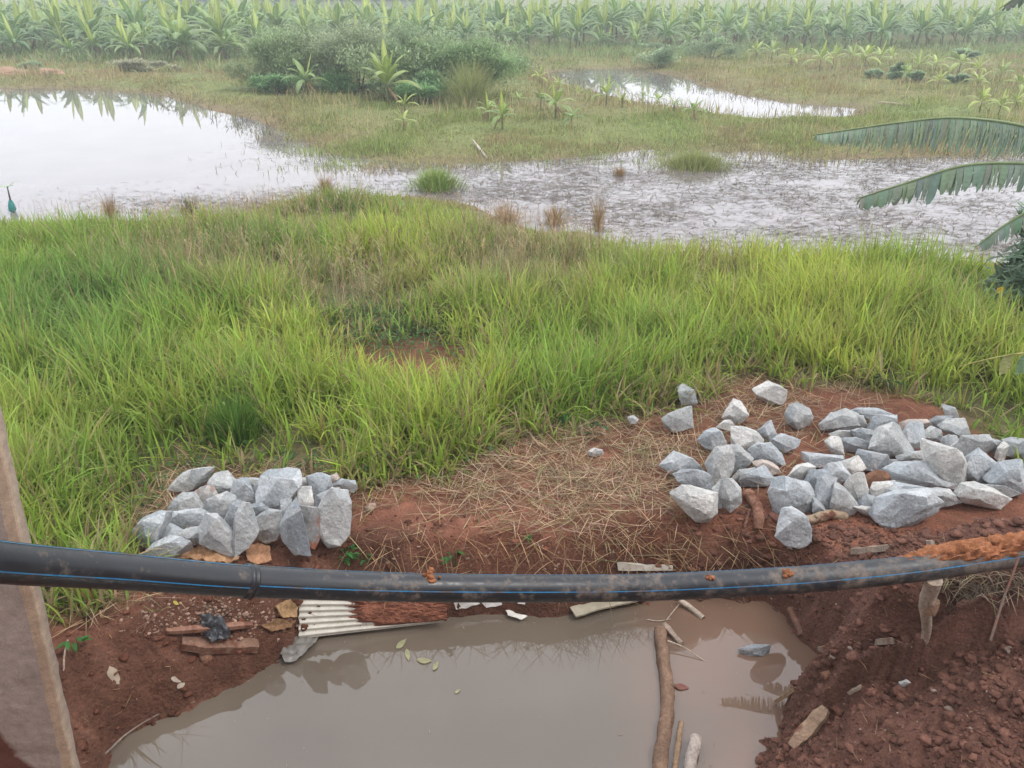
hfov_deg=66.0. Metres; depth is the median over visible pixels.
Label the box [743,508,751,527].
root stub
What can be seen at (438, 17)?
banana plant
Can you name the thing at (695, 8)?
banana plant
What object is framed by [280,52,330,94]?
banana plant
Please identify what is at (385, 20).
banana plant
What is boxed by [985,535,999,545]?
clay clod
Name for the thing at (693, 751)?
sawn log
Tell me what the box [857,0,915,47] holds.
banana plant
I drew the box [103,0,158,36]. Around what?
banana plant
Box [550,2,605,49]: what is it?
banana plant
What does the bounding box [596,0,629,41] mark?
banana plant
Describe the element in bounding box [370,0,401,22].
banana plant
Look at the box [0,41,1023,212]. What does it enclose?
rough grass
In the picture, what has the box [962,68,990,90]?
banana plant
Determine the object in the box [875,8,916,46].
banana plant
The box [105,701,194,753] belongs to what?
branch
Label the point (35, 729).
concrete post
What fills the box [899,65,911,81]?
banana plant
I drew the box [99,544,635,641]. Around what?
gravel
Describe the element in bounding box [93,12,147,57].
banana plant
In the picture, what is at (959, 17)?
banana plant
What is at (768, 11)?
banana plant
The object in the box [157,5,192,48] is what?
banana plant
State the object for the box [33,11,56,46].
banana plant
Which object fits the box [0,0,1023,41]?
distant banana plants
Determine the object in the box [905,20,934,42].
banana plant
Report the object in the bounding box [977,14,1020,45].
banana plant
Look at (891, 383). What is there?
weed
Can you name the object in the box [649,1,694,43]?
banana plant
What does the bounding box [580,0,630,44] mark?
banana plant
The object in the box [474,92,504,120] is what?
banana plant
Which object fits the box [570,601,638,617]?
board
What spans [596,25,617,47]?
banana plant
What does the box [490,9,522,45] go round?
banana plant
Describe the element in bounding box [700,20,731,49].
banana plant
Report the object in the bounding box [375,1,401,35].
banana plant
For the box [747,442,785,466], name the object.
stone
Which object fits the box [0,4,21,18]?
banana plant
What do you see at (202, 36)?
banana plant
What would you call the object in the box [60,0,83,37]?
banana plant
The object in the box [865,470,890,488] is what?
stone
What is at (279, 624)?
bark fibre
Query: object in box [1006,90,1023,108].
banana plant
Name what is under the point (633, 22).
banana plant
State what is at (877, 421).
stone
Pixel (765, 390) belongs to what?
stone
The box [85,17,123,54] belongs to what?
banana plant
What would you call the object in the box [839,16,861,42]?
banana plant
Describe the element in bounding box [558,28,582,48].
banana plant
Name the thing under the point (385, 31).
banana plant
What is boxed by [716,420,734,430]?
stone
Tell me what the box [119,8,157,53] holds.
banana plant
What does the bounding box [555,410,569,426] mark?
weed
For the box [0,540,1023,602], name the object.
water pipe
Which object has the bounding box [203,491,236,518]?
stone
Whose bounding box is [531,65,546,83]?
banana plant
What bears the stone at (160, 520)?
on the ground at (966, 634)
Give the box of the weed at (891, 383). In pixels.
[873,371,909,391]
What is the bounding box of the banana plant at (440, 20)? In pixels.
[421,7,455,38]
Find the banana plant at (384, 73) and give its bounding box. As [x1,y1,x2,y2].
[362,38,422,105]
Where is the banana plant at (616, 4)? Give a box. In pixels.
[589,0,641,43]
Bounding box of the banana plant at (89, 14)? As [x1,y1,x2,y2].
[59,0,113,50]
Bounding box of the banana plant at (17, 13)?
[0,0,51,49]
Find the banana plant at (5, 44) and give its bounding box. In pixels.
[0,17,22,57]
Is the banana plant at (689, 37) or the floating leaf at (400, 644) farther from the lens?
the banana plant at (689, 37)
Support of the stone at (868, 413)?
on the ground at (966, 634)
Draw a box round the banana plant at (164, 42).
[153,17,197,58]
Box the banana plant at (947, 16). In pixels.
[924,3,968,44]
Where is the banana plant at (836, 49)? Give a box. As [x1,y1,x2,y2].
[825,43,846,68]
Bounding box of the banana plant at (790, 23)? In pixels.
[775,4,796,41]
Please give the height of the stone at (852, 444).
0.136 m
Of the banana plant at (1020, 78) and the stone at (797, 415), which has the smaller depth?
the stone at (797, 415)
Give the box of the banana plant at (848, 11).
[822,0,868,38]
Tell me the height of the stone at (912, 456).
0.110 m
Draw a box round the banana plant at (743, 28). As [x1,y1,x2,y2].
[724,10,757,46]
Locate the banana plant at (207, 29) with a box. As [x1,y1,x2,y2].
[190,11,229,49]
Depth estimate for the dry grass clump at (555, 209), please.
13.31 m
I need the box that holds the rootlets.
[939,570,1023,631]
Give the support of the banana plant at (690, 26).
on the ground at (966, 634)
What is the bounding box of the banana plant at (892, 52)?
[880,45,900,65]
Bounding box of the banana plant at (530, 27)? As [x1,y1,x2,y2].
[506,11,545,48]
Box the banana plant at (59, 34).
[44,23,82,52]
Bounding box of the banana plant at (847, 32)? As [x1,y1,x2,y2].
[829,13,868,48]
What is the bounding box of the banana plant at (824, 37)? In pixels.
[810,29,836,47]
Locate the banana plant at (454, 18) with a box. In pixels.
[444,15,467,44]
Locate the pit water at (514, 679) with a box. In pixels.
[108,598,817,767]
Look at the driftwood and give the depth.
19.05 m
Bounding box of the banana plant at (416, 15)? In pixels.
[394,0,446,41]
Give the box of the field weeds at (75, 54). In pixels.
[0,37,1023,73]
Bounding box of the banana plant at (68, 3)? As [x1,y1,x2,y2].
[59,0,93,31]
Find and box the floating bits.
[244,601,799,766]
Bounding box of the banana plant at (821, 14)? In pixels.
[800,8,840,39]
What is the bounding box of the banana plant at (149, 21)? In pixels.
[140,11,160,53]
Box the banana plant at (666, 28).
[644,8,685,46]
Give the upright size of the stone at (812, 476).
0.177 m
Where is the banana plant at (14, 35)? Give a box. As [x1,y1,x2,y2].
[0,13,42,54]
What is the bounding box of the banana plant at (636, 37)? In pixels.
[628,30,650,44]
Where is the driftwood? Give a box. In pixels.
[472,140,486,158]
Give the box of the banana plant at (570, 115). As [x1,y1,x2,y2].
[563,107,586,125]
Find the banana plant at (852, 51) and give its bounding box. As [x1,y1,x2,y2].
[839,42,865,62]
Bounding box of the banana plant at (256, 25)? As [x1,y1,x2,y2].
[233,8,280,42]
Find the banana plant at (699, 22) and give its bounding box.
[685,17,707,39]
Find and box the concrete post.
[0,405,80,767]
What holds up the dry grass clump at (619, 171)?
on the pond water at (52, 141)
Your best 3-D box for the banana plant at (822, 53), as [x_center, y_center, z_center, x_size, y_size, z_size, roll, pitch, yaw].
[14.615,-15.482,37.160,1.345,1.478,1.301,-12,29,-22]
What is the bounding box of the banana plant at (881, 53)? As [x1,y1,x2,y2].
[863,38,893,66]
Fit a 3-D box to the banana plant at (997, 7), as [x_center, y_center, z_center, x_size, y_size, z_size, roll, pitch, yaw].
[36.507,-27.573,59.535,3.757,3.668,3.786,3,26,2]
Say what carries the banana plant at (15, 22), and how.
on the ground at (966, 634)
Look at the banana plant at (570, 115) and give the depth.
21.50 m
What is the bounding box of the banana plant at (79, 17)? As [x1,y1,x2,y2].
[54,0,120,53]
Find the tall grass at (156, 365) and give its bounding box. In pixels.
[0,179,1023,627]
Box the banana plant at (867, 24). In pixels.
[855,17,877,36]
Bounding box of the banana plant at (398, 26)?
[388,15,414,41]
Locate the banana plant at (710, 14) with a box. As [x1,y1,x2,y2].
[688,0,724,43]
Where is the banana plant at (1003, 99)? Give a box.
[988,88,1013,113]
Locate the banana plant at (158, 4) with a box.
[146,0,175,25]
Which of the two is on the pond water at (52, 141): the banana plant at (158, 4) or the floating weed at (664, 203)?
the floating weed at (664, 203)
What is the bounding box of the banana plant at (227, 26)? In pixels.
[195,10,243,44]
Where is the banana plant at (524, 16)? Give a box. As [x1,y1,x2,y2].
[509,2,548,44]
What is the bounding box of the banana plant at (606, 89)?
[590,75,620,105]
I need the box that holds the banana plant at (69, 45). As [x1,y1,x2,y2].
[58,32,85,56]
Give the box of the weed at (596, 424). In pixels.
[584,422,609,441]
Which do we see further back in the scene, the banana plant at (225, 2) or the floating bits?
the banana plant at (225, 2)
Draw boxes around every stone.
[132,510,172,549]
[142,535,192,557]
[161,522,183,538]
[167,492,203,510]
[168,467,214,491]
[171,508,209,528]
[175,526,198,545]
[194,485,217,503]
[198,513,233,556]
[199,654,211,662]
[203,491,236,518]
[207,470,235,493]
[224,499,241,529]
[230,477,254,503]
[232,501,258,557]
[239,477,258,486]
[251,502,268,516]
[255,467,301,509]
[256,508,281,543]
[279,497,310,556]
[280,499,291,516]
[280,636,318,661]
[297,486,313,505]
[299,505,320,549]
[301,477,306,485]
[306,472,332,498]
[314,487,339,506]
[318,487,351,547]
[330,473,339,483]
[333,478,357,492]
[588,448,603,456]
[627,415,638,423]
[659,450,703,474]
[661,406,692,432]
[670,484,717,522]
[672,469,713,489]
[677,383,697,404]
[697,427,726,450]
[704,444,734,484]
[712,479,722,508]
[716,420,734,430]
[719,478,741,512]
[721,398,748,424]
[730,426,763,450]
[732,444,753,473]
[732,467,754,482]
[738,465,773,486]
[738,644,770,655]
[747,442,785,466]
[751,459,780,474]
[752,380,786,404]
[757,420,776,441]
[767,475,814,513]
[770,433,800,452]
[775,506,811,548]
[784,402,813,429]
[788,462,816,479]
[801,451,844,467]
[804,468,830,490]
[812,497,825,513]
[814,474,837,509]
[818,408,860,430]
[821,670,829,680]
[822,461,850,483]
[824,436,844,457]
[828,430,853,437]
[829,482,858,515]
[841,437,868,452]
[841,455,866,474]
[844,472,868,501]
[850,428,873,441]
[852,407,893,419]
[853,505,870,515]
[855,449,890,470]
[857,415,867,427]
[857,493,874,506]
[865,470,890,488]
[866,414,897,429]
[868,422,913,458]
[868,480,895,496]
[868,488,943,528]
[882,460,955,490]
[883,481,928,493]
[895,450,921,460]
[897,419,932,430]
[898,679,910,686]
[903,421,925,449]
[920,438,967,491]
[925,425,942,441]
[929,415,953,427]
[929,487,961,507]
[937,418,970,437]
[940,434,958,445]
[941,404,958,417]
[953,481,1011,509]
[954,434,996,456]
[965,447,995,483]
[983,459,1023,496]
[984,484,1020,497]
[988,438,1000,453]
[994,441,1009,460]
[1001,437,1023,458]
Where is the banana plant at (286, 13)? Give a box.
[266,2,297,41]
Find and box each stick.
[878,101,910,105]
[989,557,1019,640]
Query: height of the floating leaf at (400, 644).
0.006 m
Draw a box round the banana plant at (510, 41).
[498,23,530,43]
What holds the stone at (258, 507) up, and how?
on the ground at (966, 634)
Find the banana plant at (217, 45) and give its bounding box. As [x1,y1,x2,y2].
[203,37,230,54]
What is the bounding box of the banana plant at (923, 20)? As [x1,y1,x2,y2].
[894,0,949,48]
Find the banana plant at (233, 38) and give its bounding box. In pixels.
[219,31,250,57]
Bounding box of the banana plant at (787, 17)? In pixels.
[777,11,799,42]
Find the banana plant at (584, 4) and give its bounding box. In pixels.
[560,0,609,42]
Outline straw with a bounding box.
[46,358,1021,767]
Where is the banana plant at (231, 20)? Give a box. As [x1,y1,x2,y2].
[223,4,252,50]
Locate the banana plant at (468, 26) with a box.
[448,7,483,39]
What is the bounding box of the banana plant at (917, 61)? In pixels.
[905,49,932,69]
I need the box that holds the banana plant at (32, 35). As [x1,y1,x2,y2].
[13,21,56,51]
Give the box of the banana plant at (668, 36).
[659,19,678,44]
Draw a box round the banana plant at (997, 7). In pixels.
[972,0,1020,41]
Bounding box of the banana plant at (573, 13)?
[553,0,597,43]
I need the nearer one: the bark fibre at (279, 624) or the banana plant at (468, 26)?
the bark fibre at (279, 624)
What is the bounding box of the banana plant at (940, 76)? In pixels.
[926,69,949,86]
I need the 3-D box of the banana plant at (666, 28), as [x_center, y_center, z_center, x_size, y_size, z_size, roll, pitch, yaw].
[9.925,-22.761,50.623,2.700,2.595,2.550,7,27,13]
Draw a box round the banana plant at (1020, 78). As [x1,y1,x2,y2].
[1003,74,1023,93]
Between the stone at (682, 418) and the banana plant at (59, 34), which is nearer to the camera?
the stone at (682, 418)
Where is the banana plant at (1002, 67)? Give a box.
[992,57,1015,78]
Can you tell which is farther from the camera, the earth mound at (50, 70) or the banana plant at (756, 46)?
the banana plant at (756, 46)
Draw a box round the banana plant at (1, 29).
[0,25,24,52]
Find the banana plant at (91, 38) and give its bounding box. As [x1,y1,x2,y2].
[73,23,110,56]
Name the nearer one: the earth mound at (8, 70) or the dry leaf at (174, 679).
the dry leaf at (174, 679)
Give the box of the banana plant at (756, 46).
[745,40,767,58]
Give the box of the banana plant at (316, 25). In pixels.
[297,11,323,43]
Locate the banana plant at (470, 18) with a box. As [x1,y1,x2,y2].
[456,11,481,30]
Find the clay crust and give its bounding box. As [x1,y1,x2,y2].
[897,531,1023,562]
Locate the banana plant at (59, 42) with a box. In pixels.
[48,35,81,53]
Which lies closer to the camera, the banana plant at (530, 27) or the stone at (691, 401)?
the stone at (691, 401)
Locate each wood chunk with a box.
[774,688,794,703]
[787,606,802,635]
[788,705,829,748]
[847,684,861,694]
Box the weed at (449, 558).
[440,549,464,566]
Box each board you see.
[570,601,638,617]
[617,562,672,570]
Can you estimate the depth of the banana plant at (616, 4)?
57.38 m
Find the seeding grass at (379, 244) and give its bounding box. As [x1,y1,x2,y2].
[0,173,771,341]
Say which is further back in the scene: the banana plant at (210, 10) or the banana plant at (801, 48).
the banana plant at (210, 10)
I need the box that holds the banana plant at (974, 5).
[942,0,998,42]
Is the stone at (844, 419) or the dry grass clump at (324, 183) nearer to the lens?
the stone at (844, 419)
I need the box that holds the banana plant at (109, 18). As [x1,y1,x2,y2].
[100,14,115,47]
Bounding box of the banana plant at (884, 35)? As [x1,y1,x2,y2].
[872,26,897,43]
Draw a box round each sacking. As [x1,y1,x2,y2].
[176,545,239,562]
[246,542,271,564]
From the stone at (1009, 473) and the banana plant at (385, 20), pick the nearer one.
the stone at (1009, 473)
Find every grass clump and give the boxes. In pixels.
[97,187,122,219]
[174,193,208,218]
[189,386,274,453]
[311,171,341,191]
[397,164,478,194]
[481,201,526,225]
[539,201,568,225]
[584,189,610,231]
[609,166,627,175]
[630,148,760,174]
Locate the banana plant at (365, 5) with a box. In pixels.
[341,0,397,33]
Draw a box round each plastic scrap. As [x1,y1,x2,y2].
[454,603,479,609]
[482,603,501,607]
[506,610,526,619]
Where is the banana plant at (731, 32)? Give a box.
[720,22,750,43]
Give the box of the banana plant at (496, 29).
[479,18,515,44]
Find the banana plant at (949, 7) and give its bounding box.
[929,0,974,41]
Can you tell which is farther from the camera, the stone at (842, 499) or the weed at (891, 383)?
the weed at (891, 383)
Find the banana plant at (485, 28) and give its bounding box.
[470,15,494,37]
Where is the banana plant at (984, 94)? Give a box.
[966,84,995,112]
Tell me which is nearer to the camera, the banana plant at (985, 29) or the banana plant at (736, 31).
the banana plant at (985, 29)
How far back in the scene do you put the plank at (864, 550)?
4.82 m
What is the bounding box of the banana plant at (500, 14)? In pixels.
[473,0,520,43]
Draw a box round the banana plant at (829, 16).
[803,12,843,46]
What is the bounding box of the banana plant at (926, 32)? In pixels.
[908,14,945,44]
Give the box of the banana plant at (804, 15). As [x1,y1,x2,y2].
[778,0,832,43]
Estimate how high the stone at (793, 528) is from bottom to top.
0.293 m
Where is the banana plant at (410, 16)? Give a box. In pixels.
[390,9,428,41]
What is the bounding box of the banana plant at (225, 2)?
[203,0,263,28]
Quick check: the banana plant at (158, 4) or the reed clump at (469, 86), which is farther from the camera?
the banana plant at (158, 4)
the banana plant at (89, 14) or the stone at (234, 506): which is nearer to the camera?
the stone at (234, 506)
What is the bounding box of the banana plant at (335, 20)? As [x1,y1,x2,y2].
[313,8,352,40]
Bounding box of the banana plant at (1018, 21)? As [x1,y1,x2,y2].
[1009,8,1023,40]
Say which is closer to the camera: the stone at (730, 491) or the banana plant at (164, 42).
the stone at (730, 491)
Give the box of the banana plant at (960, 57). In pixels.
[942,44,974,74]
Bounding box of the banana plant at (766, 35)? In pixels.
[753,27,777,45]
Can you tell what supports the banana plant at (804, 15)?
on the ground at (966, 634)
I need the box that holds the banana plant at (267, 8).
[249,0,293,42]
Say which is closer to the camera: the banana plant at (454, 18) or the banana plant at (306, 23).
the banana plant at (306, 23)
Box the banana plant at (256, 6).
[228,0,278,31]
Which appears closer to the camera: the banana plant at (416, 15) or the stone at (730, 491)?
the stone at (730, 491)
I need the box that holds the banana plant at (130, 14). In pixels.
[99,0,162,49]
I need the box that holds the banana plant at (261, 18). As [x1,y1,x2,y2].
[237,7,278,38]
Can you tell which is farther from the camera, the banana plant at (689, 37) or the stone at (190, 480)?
the banana plant at (689, 37)
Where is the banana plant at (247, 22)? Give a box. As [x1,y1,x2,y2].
[233,13,269,39]
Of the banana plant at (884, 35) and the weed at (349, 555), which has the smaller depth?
the weed at (349, 555)
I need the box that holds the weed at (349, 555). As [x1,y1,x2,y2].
[338,544,359,565]
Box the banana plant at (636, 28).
[622,21,649,43]
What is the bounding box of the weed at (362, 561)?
[360,552,372,564]
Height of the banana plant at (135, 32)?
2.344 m
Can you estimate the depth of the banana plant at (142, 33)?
44.21 m
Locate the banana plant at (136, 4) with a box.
[112,0,168,46]
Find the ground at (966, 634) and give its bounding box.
[0,0,1023,767]
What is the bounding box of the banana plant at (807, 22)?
[785,5,827,48]
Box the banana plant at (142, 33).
[124,21,168,58]
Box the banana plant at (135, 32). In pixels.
[116,18,163,55]
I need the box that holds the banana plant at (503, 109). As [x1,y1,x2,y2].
[484,90,518,129]
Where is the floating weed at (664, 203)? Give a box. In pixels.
[0,66,1023,260]
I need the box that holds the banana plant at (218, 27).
[184,0,252,55]
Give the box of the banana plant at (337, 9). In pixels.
[311,0,361,42]
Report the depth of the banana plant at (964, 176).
5.62 m
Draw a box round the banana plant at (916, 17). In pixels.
[897,0,936,42]
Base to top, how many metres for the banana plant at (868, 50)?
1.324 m
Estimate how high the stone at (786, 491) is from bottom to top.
0.296 m
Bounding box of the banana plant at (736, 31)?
[727,18,747,41]
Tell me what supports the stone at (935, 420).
on the ground at (966, 634)
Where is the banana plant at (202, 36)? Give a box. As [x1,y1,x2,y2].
[196,26,207,42]
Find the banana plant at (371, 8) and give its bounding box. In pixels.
[359,4,393,32]
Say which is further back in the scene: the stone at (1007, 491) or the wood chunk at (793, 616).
the stone at (1007, 491)
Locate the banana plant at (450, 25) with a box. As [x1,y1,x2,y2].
[431,10,465,39]
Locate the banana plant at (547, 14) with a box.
[534,0,569,42]
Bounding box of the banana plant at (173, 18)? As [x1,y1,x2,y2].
[153,12,199,55]
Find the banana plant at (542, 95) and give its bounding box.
[528,87,554,108]
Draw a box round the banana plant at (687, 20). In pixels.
[675,8,698,42]
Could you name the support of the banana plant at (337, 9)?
on the ground at (966, 634)
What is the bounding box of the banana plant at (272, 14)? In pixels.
[251,0,299,41]
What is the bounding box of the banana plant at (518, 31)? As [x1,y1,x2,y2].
[501,18,532,43]
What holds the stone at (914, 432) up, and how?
on the ground at (966, 634)
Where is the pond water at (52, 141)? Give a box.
[0,69,1023,262]
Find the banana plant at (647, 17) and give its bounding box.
[629,0,664,42]
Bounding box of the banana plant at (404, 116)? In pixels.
[393,104,418,129]
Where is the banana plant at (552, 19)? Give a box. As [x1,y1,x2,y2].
[536,12,575,43]
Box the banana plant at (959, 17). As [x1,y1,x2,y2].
[935,6,977,41]
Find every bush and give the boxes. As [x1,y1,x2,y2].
[17,60,42,68]
[106,57,181,71]
[216,16,362,90]
[293,5,420,92]
[335,16,493,97]
[408,20,534,98]
[627,41,664,51]
[632,44,680,67]
[679,29,749,58]
[861,67,883,77]
[886,60,906,78]
[907,69,927,81]
[945,72,972,83]
[952,47,982,57]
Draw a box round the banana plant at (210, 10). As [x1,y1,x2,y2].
[191,2,225,44]
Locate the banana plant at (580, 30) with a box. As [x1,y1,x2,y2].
[567,19,589,44]
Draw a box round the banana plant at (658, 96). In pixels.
[649,92,666,102]
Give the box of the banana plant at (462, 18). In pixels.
[458,11,482,38]
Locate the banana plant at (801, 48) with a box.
[799,42,806,56]
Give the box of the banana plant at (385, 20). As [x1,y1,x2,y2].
[368,2,407,37]
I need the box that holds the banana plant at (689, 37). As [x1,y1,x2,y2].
[674,30,700,44]
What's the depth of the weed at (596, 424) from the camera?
6.50 m
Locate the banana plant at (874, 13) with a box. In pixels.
[847,0,906,43]
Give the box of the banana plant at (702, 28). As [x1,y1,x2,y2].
[679,18,721,42]
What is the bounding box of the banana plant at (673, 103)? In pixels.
[666,95,683,110]
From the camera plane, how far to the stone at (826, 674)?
4.34 m
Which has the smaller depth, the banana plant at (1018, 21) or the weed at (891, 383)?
the weed at (891, 383)
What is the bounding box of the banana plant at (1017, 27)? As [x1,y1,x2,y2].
[1000,13,1023,44]
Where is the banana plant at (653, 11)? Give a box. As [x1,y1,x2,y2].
[627,0,669,41]
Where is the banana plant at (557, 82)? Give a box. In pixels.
[549,76,569,89]
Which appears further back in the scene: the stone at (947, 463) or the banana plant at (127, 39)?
the banana plant at (127, 39)
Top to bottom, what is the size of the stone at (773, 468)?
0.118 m
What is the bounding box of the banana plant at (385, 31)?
[375,19,398,41]
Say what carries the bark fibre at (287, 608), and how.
on the ground at (966, 634)
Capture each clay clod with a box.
[421,566,440,582]
[705,574,714,580]
[782,568,793,578]
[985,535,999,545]
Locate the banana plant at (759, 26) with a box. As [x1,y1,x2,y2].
[748,9,779,43]
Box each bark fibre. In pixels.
[259,619,295,631]
[275,599,298,617]
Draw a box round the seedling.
[54,635,90,652]
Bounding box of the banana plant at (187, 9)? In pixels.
[151,0,208,36]
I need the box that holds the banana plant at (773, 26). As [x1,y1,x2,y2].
[757,14,791,39]
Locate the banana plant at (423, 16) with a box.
[393,6,434,43]
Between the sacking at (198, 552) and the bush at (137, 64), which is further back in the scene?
the bush at (137, 64)
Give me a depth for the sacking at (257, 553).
5.20 m
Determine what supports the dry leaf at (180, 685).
on the ground at (966, 634)
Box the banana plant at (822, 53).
[801,39,836,71]
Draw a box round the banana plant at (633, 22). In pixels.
[619,16,653,42]
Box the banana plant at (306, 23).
[279,5,328,40]
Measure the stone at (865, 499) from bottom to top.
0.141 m
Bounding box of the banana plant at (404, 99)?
[396,93,418,112]
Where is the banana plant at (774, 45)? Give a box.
[764,36,781,58]
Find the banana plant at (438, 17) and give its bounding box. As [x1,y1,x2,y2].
[415,7,460,42]
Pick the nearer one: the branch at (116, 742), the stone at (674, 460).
the branch at (116, 742)
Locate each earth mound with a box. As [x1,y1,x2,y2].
[0,66,28,75]
[36,68,64,74]
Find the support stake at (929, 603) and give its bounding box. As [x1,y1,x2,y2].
[919,579,942,644]
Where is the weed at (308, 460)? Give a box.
[295,455,317,469]
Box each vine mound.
[247,71,311,93]
[313,66,385,93]
[391,66,458,102]
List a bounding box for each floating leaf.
[396,639,405,648]
[405,648,409,660]
[417,658,430,663]
[433,661,438,669]
[675,683,688,689]
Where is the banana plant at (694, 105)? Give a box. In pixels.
[682,96,706,119]
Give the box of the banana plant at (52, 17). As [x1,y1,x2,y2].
[23,0,84,47]
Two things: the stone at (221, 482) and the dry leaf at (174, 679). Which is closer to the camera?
the dry leaf at (174, 679)
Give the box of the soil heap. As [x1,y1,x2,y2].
[346,601,446,625]
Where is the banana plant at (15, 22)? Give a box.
[0,10,43,54]
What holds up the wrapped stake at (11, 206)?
in the pond water at (52, 141)
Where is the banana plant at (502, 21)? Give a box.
[485,3,510,39]
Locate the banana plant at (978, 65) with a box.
[961,54,989,75]
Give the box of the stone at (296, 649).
[280,636,318,661]
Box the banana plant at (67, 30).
[48,19,81,41]
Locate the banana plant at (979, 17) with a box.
[951,0,1007,40]
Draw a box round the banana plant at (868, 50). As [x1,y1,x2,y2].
[855,41,882,67]
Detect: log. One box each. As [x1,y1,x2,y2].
[653,625,674,767]
[684,733,701,767]
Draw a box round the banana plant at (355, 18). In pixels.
[345,13,374,43]
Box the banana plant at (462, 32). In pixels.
[443,11,478,41]
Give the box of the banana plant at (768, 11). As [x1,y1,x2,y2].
[748,0,793,42]
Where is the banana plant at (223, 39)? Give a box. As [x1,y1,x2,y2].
[199,27,247,60]
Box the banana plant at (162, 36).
[136,0,205,57]
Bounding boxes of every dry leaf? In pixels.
[107,666,119,683]
[171,676,180,682]
[177,683,184,688]
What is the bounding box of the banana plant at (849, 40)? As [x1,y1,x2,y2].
[838,29,865,45]
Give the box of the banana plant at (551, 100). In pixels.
[541,81,574,118]
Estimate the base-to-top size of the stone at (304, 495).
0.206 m
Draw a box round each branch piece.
[661,622,683,644]
[672,720,683,767]
[678,600,704,619]
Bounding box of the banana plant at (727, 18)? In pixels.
[704,1,750,42]
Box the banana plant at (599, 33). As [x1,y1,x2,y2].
[588,23,613,46]
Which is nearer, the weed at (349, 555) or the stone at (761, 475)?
the weed at (349, 555)
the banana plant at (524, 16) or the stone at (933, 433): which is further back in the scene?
the banana plant at (524, 16)
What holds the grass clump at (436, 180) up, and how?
on the pond water at (52, 141)
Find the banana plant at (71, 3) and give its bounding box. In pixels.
[60,0,93,39]
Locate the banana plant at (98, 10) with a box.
[60,0,118,50]
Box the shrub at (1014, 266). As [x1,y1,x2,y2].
[978,200,1023,317]
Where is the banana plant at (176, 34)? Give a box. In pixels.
[154,1,213,61]
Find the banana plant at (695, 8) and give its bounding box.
[679,0,718,41]
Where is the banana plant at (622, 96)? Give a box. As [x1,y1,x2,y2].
[614,90,630,107]
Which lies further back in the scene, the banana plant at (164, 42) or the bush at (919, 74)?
the banana plant at (164, 42)
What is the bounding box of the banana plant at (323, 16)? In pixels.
[310,9,326,27]
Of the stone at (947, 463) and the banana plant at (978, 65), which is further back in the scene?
the banana plant at (978, 65)
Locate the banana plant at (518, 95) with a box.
[511,91,527,101]
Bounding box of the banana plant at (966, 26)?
[943,12,990,46]
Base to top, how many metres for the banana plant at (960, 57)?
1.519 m
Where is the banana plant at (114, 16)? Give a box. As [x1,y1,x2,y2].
[100,3,125,39]
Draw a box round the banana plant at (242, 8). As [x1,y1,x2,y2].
[208,0,267,42]
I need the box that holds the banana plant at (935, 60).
[925,54,949,70]
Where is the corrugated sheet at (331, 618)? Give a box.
[298,599,443,637]
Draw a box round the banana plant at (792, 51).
[779,46,801,64]
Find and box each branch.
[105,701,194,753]
[806,509,847,524]
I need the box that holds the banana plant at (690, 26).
[687,22,704,44]
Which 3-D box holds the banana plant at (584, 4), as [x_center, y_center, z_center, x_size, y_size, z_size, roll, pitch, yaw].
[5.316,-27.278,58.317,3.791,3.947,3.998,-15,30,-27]
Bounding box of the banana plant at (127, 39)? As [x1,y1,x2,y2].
[104,22,154,58]
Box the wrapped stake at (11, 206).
[0,181,16,211]
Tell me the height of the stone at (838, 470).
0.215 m
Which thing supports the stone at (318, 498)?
on the ground at (966, 634)
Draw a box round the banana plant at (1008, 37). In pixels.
[997,19,1013,44]
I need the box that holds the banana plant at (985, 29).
[966,24,1000,45]
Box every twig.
[63,639,68,670]
[668,640,704,660]
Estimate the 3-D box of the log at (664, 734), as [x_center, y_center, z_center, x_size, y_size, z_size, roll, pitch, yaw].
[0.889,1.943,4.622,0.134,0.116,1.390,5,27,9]
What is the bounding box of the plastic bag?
[200,613,230,641]
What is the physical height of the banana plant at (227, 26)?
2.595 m
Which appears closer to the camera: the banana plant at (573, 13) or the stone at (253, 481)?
the stone at (253, 481)
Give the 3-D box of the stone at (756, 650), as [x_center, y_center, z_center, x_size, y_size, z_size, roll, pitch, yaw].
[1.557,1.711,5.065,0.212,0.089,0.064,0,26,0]
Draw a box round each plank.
[167,621,252,634]
[181,636,258,654]
[817,637,893,651]
[850,540,934,554]
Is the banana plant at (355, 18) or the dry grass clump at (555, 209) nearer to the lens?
the dry grass clump at (555, 209)
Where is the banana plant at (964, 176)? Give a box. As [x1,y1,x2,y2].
[812,0,1023,374]
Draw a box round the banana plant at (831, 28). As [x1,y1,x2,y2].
[805,6,848,49]
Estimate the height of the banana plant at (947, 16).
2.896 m
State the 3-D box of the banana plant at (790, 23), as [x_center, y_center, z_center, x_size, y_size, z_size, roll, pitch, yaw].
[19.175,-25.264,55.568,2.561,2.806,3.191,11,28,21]
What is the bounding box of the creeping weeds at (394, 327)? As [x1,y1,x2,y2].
[50,277,593,538]
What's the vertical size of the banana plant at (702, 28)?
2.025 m
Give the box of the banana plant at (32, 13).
[11,0,46,43]
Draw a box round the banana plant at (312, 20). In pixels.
[284,12,335,42]
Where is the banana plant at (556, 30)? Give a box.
[539,12,574,47]
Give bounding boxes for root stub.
[742,488,764,528]
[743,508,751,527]
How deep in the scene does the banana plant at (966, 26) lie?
53.04 m
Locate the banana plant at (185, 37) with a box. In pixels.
[155,20,212,62]
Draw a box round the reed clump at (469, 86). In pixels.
[431,54,506,107]
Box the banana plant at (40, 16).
[26,4,73,41]
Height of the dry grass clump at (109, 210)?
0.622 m

